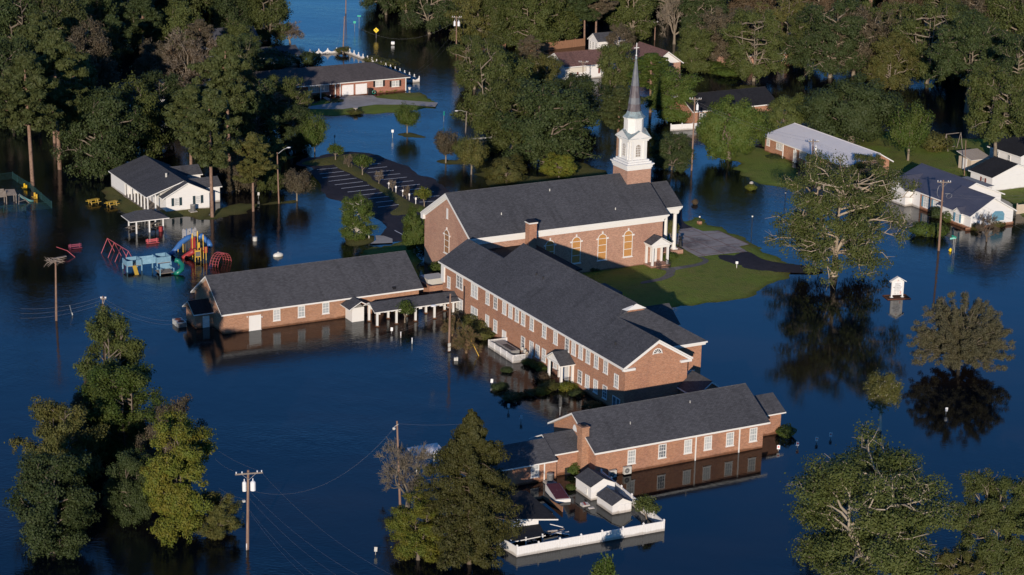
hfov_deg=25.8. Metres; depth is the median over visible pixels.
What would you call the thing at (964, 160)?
door
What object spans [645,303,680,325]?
side wing
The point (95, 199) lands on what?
picnic table
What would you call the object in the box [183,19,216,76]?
pine tree
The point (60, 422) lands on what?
broadleaf tree
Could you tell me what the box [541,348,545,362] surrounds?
window
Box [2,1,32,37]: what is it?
oak tree
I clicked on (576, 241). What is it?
arched window
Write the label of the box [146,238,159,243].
bench
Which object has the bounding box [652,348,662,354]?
fan window
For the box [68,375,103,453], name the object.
broadleaf tree
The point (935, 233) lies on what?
shrub
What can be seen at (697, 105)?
utility pole
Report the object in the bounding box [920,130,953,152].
shrub
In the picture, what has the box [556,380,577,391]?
shrub
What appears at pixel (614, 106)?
pine tree
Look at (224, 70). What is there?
pine tree
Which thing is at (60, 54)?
pine tree
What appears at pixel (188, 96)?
pine tree
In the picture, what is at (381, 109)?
lawn
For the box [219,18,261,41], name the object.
oak tree
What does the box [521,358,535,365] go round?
shrub
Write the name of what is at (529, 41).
pine tree
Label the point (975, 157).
cream shed
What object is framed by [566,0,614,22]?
oak tree
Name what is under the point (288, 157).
lawn
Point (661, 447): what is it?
window
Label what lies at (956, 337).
leafy tree
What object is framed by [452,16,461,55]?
utility pole
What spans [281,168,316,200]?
ornamental tree
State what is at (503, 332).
door
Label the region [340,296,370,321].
walkway porch
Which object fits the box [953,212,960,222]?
window
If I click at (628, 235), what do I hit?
arched window
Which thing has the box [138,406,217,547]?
maple tree
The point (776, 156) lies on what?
shrub
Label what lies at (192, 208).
air conditioner
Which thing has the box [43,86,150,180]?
oak tree
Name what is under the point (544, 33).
oak tree
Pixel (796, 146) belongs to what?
silver roofed house
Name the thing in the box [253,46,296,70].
shrub
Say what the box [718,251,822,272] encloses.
driveway
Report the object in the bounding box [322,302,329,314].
window
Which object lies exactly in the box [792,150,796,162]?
door
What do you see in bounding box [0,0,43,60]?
oak tree
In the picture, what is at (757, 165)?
lawn
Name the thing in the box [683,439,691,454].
window
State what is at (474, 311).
window
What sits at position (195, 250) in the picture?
play structure
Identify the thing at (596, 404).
shrub
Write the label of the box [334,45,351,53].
shrub
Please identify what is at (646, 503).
young tree
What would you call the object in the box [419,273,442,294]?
utility enclosure
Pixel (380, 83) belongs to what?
window
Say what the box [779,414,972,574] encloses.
oak tree
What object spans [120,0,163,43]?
pine tree
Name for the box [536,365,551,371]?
shrub
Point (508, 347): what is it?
generator
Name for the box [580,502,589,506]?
floating cooler
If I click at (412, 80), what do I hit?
scalloped fence
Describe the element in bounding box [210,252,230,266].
playground climbing frame
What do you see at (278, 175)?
street lamp
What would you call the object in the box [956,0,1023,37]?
oak tree
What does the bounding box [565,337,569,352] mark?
window
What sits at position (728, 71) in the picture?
shrub
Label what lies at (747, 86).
shrub
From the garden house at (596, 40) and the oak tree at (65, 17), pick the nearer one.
the oak tree at (65, 17)
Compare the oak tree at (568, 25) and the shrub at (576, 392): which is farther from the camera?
the oak tree at (568, 25)
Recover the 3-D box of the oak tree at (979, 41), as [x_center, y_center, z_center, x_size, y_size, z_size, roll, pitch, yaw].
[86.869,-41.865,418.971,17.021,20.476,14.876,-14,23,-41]
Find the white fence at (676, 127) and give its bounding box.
[670,122,702,130]
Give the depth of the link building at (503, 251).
303.96 m
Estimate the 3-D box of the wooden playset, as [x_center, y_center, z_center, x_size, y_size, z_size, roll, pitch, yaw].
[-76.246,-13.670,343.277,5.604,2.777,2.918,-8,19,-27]
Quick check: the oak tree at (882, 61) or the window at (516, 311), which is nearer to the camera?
the window at (516, 311)
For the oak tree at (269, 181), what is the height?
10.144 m
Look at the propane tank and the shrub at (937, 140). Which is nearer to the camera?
the propane tank
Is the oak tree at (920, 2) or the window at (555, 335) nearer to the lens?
the window at (555, 335)
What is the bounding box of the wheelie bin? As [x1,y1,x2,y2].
[367,88,372,94]
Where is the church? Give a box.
[420,43,682,272]
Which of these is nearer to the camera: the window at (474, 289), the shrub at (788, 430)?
the shrub at (788, 430)
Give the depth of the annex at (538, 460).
239.35 m
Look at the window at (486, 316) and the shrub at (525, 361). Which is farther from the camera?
the window at (486, 316)
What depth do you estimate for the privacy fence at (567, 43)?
472.69 m
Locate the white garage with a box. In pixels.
[968,156,1023,190]
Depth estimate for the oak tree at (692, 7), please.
473.39 m
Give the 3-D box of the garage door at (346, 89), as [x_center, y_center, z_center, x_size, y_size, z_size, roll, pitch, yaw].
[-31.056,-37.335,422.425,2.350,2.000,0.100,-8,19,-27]
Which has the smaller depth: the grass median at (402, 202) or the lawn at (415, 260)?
the lawn at (415, 260)
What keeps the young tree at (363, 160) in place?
on the grass median at (402, 202)
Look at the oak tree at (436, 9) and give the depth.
481.58 m
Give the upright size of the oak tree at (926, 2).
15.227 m
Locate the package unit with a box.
[172,318,186,327]
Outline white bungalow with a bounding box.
[108,155,221,211]
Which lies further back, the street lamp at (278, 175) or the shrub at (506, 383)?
the street lamp at (278, 175)
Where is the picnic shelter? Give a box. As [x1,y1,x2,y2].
[121,209,168,233]
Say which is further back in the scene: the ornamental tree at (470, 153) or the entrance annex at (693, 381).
the ornamental tree at (470, 153)
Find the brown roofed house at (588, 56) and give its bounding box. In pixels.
[550,41,683,79]
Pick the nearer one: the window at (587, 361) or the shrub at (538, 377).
the window at (587, 361)
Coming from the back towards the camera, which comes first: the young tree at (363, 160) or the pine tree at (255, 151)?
the young tree at (363, 160)
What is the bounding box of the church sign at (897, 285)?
[882,276,910,299]
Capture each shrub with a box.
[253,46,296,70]
[293,50,323,66]
[313,93,328,97]
[327,98,343,102]
[346,109,362,114]
[362,55,384,61]
[373,58,399,67]
[428,261,440,273]
[448,307,458,315]
[456,310,467,318]
[459,313,480,325]
[460,318,474,328]
[466,318,489,333]
[473,328,495,339]
[490,381,507,390]
[495,381,509,389]
[498,389,521,401]
[500,366,513,372]
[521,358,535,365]
[524,389,536,396]
[530,361,544,368]
[531,370,552,381]
[532,387,550,395]
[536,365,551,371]
[537,379,559,391]
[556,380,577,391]
[565,462,580,473]
[565,483,576,490]
[567,388,585,397]
[581,400,603,408]
[663,251,678,258]
[707,60,727,71]
[711,66,740,76]
[736,85,754,88]
[744,184,757,190]
[765,153,784,158]
[775,423,796,437]
[907,221,936,236]
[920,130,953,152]
[927,222,949,237]
[928,206,943,218]
[942,211,953,222]
[970,223,980,230]
[993,221,1005,227]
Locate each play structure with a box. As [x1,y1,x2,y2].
[122,252,184,275]
[168,231,212,261]
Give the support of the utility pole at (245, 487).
in the water
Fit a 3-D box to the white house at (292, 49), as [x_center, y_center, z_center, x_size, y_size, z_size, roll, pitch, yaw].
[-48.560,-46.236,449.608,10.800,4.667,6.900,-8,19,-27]
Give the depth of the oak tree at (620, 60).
419.70 m
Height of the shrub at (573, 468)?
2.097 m
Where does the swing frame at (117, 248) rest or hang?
in the water
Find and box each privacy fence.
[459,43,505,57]
[525,37,584,50]
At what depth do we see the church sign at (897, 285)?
305.91 m
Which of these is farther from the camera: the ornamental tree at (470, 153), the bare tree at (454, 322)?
the ornamental tree at (470, 153)
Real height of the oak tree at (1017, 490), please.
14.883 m
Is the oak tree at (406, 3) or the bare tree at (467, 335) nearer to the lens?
the bare tree at (467, 335)
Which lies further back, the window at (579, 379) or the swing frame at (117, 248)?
the swing frame at (117, 248)
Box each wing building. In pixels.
[182,250,423,333]
[547,383,785,474]
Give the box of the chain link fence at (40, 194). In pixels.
[0,171,51,212]
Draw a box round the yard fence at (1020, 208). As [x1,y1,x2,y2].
[1016,203,1023,213]
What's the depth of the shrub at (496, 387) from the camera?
266.58 m
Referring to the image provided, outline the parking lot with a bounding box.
[296,152,449,240]
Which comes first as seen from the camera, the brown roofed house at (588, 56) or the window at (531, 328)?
the window at (531, 328)
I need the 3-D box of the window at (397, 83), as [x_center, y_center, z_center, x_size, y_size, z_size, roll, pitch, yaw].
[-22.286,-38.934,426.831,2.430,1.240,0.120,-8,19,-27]
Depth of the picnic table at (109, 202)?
343.07 m
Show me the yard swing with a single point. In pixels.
(958, 140)
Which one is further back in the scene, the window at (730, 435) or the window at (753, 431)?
the window at (753, 431)
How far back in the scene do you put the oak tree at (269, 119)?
374.12 m
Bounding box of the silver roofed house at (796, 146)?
[765,123,893,177]
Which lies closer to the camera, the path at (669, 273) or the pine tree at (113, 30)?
the path at (669, 273)
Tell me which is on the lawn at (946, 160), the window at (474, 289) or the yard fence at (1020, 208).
the yard fence at (1020, 208)
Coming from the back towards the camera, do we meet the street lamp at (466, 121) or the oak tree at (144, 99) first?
the street lamp at (466, 121)
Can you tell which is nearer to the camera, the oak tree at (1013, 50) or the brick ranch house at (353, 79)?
the oak tree at (1013, 50)
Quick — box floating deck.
[534,495,562,513]
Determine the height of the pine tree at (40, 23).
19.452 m
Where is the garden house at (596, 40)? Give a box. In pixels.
[587,31,625,49]
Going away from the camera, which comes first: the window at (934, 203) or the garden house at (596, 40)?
the window at (934, 203)
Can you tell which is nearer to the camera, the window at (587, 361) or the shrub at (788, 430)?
the shrub at (788, 430)
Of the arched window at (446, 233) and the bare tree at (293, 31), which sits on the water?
the bare tree at (293, 31)
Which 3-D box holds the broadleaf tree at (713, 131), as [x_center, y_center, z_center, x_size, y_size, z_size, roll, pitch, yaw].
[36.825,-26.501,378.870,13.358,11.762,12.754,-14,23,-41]
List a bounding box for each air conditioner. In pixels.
[188,204,197,212]
[543,472,556,483]
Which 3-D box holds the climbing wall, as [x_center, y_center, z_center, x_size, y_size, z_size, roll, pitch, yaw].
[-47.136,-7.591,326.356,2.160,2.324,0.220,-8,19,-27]
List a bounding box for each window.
[171,197,181,206]
[193,195,202,203]
[273,309,280,321]
[298,306,304,317]
[309,86,318,92]
[321,85,328,91]
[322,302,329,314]
[373,80,384,86]
[390,80,400,86]
[443,227,449,254]
[446,275,449,288]
[456,274,462,290]
[456,298,462,312]
[470,283,477,299]
[471,305,477,319]
[485,292,489,305]
[485,314,488,326]
[493,296,497,310]
[493,319,496,333]
[502,301,505,315]
[508,305,512,318]
[514,308,518,322]
[520,312,524,326]
[520,335,524,348]
[528,340,533,355]
[529,317,533,331]
[530,465,539,478]
[535,344,539,358]
[541,324,546,338]
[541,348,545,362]
[544,238,555,253]
[553,330,557,345]
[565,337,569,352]
[570,234,582,263]
[571,342,575,356]
[577,369,581,384]
[578,346,582,360]
[584,374,589,389]
[585,350,590,364]
[592,378,597,394]
[593,354,598,369]
[596,231,608,261]
[602,360,607,374]
[602,384,606,400]
[613,373,618,388]
[622,143,625,156]
[622,228,634,257]
[627,449,635,464]
[635,144,640,157]
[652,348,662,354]
[657,443,666,458]
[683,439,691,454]
[703,435,711,450]
[725,432,733,446]
[748,427,757,442]
[776,142,781,150]
[799,151,805,159]
[921,195,930,208]
[931,199,939,211]
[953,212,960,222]
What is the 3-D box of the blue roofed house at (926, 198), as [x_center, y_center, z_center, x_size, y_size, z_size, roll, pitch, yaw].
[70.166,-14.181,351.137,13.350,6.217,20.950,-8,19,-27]
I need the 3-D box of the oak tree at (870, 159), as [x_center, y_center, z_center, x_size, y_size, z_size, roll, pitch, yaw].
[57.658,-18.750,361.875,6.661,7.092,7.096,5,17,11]
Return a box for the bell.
[678,235,682,246]
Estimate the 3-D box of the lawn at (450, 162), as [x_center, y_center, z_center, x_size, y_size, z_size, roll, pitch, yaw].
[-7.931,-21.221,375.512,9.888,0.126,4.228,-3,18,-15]
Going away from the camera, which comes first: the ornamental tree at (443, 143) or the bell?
the bell
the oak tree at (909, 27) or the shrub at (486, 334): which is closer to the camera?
the shrub at (486, 334)
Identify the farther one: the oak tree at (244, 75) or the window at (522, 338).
the oak tree at (244, 75)
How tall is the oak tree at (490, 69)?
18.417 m
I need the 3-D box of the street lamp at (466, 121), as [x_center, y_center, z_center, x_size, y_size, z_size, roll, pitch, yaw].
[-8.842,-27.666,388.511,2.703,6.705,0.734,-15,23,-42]
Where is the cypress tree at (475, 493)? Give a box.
[414,408,527,570]
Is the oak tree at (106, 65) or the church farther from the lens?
the oak tree at (106, 65)
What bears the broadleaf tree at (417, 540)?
in the water
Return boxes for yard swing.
[945,132,962,150]
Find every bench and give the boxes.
[68,243,81,248]
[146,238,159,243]
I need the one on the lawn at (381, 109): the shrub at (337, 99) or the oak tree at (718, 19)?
the shrub at (337, 99)
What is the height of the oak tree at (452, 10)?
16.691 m
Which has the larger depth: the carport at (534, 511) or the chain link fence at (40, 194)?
the chain link fence at (40, 194)
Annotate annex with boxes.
[490,429,577,487]
[677,370,718,393]
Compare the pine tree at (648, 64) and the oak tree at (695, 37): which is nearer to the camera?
the pine tree at (648, 64)
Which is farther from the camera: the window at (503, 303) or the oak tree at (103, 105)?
the oak tree at (103, 105)
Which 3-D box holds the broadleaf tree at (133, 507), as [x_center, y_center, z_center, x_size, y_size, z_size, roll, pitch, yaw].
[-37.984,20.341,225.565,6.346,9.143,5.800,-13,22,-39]
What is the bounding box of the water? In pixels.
[0,0,1023,574]
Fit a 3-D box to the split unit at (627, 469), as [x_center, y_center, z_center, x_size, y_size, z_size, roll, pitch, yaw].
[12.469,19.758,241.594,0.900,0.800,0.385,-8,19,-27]
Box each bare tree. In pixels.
[151,26,218,86]
[273,21,305,43]
[343,154,351,166]
[375,170,382,183]
[375,437,432,506]
[388,179,395,190]
[402,185,409,198]
[440,314,462,335]
[451,325,482,352]
[656,0,687,43]
[975,212,999,241]
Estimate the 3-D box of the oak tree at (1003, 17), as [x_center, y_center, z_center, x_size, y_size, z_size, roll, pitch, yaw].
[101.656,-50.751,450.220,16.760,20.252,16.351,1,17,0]
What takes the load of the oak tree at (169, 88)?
in the water
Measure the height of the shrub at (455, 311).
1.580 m
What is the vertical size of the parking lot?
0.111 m
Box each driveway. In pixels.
[308,95,437,108]
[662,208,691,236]
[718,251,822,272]
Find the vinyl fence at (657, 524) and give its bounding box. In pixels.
[496,469,664,556]
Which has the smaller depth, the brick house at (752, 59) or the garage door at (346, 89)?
the garage door at (346, 89)
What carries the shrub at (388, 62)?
on the water
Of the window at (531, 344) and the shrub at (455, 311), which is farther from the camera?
the shrub at (455, 311)
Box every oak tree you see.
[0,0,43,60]
[0,36,38,134]
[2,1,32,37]
[12,0,72,29]
[15,0,93,64]
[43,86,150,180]
[47,50,100,137]
[65,16,123,97]
[66,0,118,62]
[97,0,144,48]
[109,70,171,162]
[123,0,174,28]
[133,38,179,81]
[134,69,183,148]
[146,0,205,63]
[160,0,214,16]
[202,84,234,142]
[208,0,256,27]
[217,136,261,193]
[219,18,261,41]
[219,77,283,149]
[227,34,258,87]
[244,0,293,42]
[253,73,312,137]
[255,134,286,192]
[274,102,313,151]
[338,190,378,240]
[359,0,402,18]
[388,0,424,12]
[395,0,460,33]
[424,2,475,25]
[442,0,506,45]
[445,34,494,89]
[448,38,535,137]
[469,0,536,47]
[474,49,539,111]
[479,75,539,152]
[490,77,604,167]
[496,0,568,50]
[526,53,563,94]
[538,0,582,41]
[544,72,612,129]
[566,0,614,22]
[596,40,634,99]
[603,22,636,51]
[604,0,657,40]
[642,61,704,123]
[647,130,696,172]
[651,0,684,17]
[674,19,716,73]
[676,0,729,41]
[692,5,760,63]
[715,8,788,82]
[725,0,776,14]
[747,0,810,45]
[761,147,921,289]
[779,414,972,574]
[780,0,869,83]
[783,13,827,69]
[793,0,834,11]
[818,4,895,75]
[851,152,886,190]
[853,0,910,64]
[861,31,920,89]
[877,0,923,18]
[889,0,968,85]
[919,3,985,80]
[922,0,961,9]
[922,11,1006,112]
[929,545,985,574]
[942,464,1023,574]
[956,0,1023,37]
[960,61,1023,156]
[981,29,1023,105]
[984,0,1023,76]
[994,471,1023,574]
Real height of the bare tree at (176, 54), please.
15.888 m
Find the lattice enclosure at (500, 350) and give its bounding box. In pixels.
[488,337,531,362]
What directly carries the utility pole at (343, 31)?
in the water
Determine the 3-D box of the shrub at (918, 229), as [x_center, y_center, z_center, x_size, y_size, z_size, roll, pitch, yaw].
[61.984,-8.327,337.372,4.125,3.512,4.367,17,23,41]
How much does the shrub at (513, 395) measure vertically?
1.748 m
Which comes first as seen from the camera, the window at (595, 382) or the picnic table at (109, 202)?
the window at (595, 382)
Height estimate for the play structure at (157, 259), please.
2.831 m
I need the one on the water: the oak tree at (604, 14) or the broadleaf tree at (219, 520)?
the broadleaf tree at (219, 520)
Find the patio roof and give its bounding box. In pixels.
[963,176,993,188]
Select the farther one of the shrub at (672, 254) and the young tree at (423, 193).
the young tree at (423, 193)
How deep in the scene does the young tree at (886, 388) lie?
254.05 m
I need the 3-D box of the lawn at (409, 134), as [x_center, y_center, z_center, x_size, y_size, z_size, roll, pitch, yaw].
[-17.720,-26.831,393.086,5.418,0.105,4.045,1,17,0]
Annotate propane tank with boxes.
[273,252,282,256]
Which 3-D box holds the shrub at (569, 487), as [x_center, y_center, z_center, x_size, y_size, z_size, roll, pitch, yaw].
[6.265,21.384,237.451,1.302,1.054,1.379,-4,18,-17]
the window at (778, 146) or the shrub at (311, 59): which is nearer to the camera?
the window at (778, 146)
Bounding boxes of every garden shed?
[575,468,615,499]
[596,487,632,514]
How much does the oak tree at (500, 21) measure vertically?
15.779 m
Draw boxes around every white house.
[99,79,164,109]
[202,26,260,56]
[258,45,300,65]
[987,134,1023,165]
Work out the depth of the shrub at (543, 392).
265.47 m
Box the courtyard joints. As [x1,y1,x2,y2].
[676,228,747,255]
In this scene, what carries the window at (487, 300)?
in the education building at (606, 344)
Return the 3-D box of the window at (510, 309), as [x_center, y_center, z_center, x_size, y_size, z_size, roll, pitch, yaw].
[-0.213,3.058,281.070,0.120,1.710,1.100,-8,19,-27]
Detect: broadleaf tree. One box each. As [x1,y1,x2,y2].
[2,448,101,562]
[4,394,109,487]
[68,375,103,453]
[72,303,156,431]
[73,361,171,463]
[101,447,153,528]
[132,392,207,486]
[193,489,244,540]
[384,486,449,563]
[401,203,424,253]
[480,153,527,185]
[538,151,578,178]
[694,94,774,160]
[760,92,810,132]
[796,72,912,143]
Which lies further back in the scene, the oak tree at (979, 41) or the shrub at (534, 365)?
the oak tree at (979, 41)
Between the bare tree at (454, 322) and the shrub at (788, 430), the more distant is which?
the bare tree at (454, 322)
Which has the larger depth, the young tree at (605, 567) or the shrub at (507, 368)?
the shrub at (507, 368)
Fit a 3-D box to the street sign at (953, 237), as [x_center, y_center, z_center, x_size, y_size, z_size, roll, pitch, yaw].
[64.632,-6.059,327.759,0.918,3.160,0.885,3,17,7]
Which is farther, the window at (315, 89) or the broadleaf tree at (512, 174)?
the window at (315, 89)
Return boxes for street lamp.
[277,147,290,203]
[455,110,466,139]
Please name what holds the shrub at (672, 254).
on the lawn at (715, 279)
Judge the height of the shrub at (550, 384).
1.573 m
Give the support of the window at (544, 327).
in the education building at (606, 344)
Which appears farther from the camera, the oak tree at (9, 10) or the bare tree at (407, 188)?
the oak tree at (9, 10)
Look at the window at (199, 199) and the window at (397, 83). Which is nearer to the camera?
the window at (199, 199)
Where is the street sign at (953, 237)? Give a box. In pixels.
[950,235,955,252]
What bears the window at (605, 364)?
in the education building at (606, 344)
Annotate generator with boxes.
[495,340,519,356]
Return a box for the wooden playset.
[0,189,33,204]
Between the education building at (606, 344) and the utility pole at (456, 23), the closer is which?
the education building at (606, 344)
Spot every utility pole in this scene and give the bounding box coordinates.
[46,258,64,320]
[235,470,262,549]
[343,16,344,46]
[392,421,400,504]
[431,293,450,351]
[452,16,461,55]
[689,97,701,170]
[808,139,818,184]
[937,180,951,250]
[964,143,965,175]
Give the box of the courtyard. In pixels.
[669,227,747,256]
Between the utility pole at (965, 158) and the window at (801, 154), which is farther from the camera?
the window at (801, 154)
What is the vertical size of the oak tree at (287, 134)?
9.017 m
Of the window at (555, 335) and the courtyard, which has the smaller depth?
the window at (555, 335)
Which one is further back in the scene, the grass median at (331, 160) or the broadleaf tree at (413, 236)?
the grass median at (331, 160)
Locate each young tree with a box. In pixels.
[326,143,343,159]
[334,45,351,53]
[352,154,375,174]
[395,299,416,322]
[413,186,431,206]
[590,553,618,574]
[632,494,661,522]
[667,219,680,241]
[863,368,903,430]
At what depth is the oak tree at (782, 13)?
463.19 m
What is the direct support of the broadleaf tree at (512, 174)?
on the lawn at (584, 170)
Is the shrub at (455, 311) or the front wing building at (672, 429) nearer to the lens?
the front wing building at (672, 429)
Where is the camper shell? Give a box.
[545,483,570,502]
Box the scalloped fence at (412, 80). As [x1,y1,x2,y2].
[300,47,419,82]
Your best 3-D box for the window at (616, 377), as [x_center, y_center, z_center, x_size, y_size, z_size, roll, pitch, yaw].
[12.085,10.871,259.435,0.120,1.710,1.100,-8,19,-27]
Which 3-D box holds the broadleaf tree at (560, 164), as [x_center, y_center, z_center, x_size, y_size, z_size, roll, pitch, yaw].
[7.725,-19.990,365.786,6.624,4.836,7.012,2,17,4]
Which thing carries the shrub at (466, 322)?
on the water
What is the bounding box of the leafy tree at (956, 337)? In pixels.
[906,290,1015,371]
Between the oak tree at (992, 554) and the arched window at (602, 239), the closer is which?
the oak tree at (992, 554)
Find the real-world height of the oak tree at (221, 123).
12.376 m
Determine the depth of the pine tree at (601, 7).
475.50 m
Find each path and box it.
[372,235,392,242]
[641,257,708,283]
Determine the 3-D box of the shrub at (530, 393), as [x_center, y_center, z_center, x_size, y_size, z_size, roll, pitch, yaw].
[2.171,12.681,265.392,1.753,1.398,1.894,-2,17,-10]
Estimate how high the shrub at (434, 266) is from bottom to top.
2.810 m
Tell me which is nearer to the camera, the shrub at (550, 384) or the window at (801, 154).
the shrub at (550, 384)
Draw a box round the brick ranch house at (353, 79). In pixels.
[248,62,409,99]
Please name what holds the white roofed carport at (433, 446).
on the water
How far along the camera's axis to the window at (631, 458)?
242.01 m
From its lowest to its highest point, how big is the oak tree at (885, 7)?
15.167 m
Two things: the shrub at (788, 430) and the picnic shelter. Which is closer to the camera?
the shrub at (788, 430)
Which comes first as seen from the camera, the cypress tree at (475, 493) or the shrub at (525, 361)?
the cypress tree at (475, 493)
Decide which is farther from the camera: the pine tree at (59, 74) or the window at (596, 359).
the pine tree at (59, 74)
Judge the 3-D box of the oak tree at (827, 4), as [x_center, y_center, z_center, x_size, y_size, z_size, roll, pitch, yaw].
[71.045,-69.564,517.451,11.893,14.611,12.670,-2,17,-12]
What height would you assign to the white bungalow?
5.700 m
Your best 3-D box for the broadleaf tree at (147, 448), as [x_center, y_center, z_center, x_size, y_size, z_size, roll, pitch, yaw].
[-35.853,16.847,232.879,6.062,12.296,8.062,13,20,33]
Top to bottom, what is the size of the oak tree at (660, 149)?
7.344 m
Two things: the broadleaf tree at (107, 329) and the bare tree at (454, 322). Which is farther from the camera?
the bare tree at (454, 322)
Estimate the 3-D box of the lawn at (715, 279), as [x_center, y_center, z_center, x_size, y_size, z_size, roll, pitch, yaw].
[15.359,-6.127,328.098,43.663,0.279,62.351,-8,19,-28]
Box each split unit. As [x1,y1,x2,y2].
[608,469,616,477]
[623,466,631,474]
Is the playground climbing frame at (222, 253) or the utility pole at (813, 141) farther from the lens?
the utility pole at (813, 141)
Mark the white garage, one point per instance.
(998, 173)
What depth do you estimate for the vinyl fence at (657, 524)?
223.97 m
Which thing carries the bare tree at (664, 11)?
on the ground
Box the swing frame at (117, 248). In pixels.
[101,238,131,260]
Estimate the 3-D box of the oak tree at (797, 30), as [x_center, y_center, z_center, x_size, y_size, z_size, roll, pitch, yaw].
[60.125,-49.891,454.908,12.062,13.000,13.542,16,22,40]
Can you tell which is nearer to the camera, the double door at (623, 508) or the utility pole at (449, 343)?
the double door at (623, 508)
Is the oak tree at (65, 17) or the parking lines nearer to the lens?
the parking lines
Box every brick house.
[671,86,775,123]
[715,38,792,65]
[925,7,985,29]
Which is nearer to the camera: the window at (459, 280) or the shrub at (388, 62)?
the window at (459, 280)
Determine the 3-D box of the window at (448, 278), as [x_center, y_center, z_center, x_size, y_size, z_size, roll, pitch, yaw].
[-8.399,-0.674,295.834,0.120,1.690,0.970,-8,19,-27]
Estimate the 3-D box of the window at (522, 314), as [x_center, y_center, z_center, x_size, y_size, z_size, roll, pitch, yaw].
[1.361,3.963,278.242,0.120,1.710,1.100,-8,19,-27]
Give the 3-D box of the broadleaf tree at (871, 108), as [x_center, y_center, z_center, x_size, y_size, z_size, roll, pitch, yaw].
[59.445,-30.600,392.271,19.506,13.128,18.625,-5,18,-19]
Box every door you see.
[203,315,209,327]
[249,314,261,330]
[342,84,353,95]
[356,83,366,94]
[502,329,505,337]
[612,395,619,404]
[619,503,630,512]
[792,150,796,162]
[962,158,966,169]
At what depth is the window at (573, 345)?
267.62 m
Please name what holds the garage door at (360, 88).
in the brick ranch house at (353, 79)
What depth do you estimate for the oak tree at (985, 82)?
371.02 m
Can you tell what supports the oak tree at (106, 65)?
on the ground
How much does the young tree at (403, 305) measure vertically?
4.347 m
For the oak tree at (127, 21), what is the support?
on the ground
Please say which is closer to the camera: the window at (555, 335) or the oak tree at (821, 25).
the window at (555, 335)
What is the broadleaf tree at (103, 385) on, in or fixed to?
on the water
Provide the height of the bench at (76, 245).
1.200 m
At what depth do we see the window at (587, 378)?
265.60 m
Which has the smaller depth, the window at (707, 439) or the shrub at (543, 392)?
the window at (707, 439)
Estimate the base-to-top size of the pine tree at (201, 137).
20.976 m
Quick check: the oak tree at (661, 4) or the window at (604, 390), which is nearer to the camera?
the window at (604, 390)
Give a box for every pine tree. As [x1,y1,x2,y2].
[0,51,63,185]
[3,10,53,57]
[26,27,90,169]
[43,53,76,142]
[86,14,133,70]
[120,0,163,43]
[162,83,205,164]
[170,87,242,217]
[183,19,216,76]
[187,34,256,161]
[229,132,278,211]
[233,33,274,68]
[517,35,544,61]
[563,0,600,37]
[586,0,618,32]
[591,84,646,155]
[625,52,672,112]
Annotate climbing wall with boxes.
[182,227,195,237]
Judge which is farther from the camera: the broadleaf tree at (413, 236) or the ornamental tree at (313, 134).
the ornamental tree at (313, 134)
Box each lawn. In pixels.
[101,187,209,219]
[202,155,296,167]
[205,200,297,219]
[310,92,434,115]
[345,235,374,245]
[360,241,422,278]
[398,132,424,137]
[437,157,487,164]
[474,161,606,186]
[582,217,795,307]
[707,147,800,186]
[759,131,1023,216]
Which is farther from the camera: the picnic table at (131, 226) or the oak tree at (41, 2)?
the oak tree at (41, 2)
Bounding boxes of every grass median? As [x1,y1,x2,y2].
[302,153,361,165]
[334,160,425,214]
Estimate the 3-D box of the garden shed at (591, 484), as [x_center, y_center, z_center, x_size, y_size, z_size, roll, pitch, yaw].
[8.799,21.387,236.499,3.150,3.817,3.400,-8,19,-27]
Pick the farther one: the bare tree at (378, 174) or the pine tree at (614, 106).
the pine tree at (614, 106)
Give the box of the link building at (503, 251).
[489,245,581,271]
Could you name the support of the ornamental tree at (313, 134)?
in the water
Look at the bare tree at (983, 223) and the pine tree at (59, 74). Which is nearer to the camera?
the bare tree at (983, 223)
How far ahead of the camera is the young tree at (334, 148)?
373.15 m
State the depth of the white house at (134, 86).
404.31 m
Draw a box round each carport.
[407,443,440,470]
[492,491,557,544]
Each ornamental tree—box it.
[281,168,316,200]
[296,110,330,157]
[393,101,420,132]
[433,128,461,162]
[452,135,474,156]
[455,135,489,174]
[886,99,934,160]
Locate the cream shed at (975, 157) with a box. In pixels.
[957,148,991,170]
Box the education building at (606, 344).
[438,239,707,405]
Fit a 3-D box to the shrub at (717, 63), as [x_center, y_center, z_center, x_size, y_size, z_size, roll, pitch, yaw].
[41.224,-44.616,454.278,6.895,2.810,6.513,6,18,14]
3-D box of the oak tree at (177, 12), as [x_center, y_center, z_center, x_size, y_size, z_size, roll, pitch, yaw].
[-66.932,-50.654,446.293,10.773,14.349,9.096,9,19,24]
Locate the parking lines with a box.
[317,158,430,233]
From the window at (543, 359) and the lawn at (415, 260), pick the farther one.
the lawn at (415, 260)
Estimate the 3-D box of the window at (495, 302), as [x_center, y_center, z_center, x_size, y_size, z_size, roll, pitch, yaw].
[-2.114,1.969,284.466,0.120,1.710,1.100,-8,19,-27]
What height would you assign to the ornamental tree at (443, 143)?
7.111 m
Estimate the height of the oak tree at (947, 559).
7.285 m
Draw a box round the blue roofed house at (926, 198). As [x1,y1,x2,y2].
[888,163,1016,230]
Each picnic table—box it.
[87,198,100,204]
[106,200,119,204]
[125,224,141,229]
[146,222,161,227]
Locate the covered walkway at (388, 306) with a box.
[363,291,459,326]

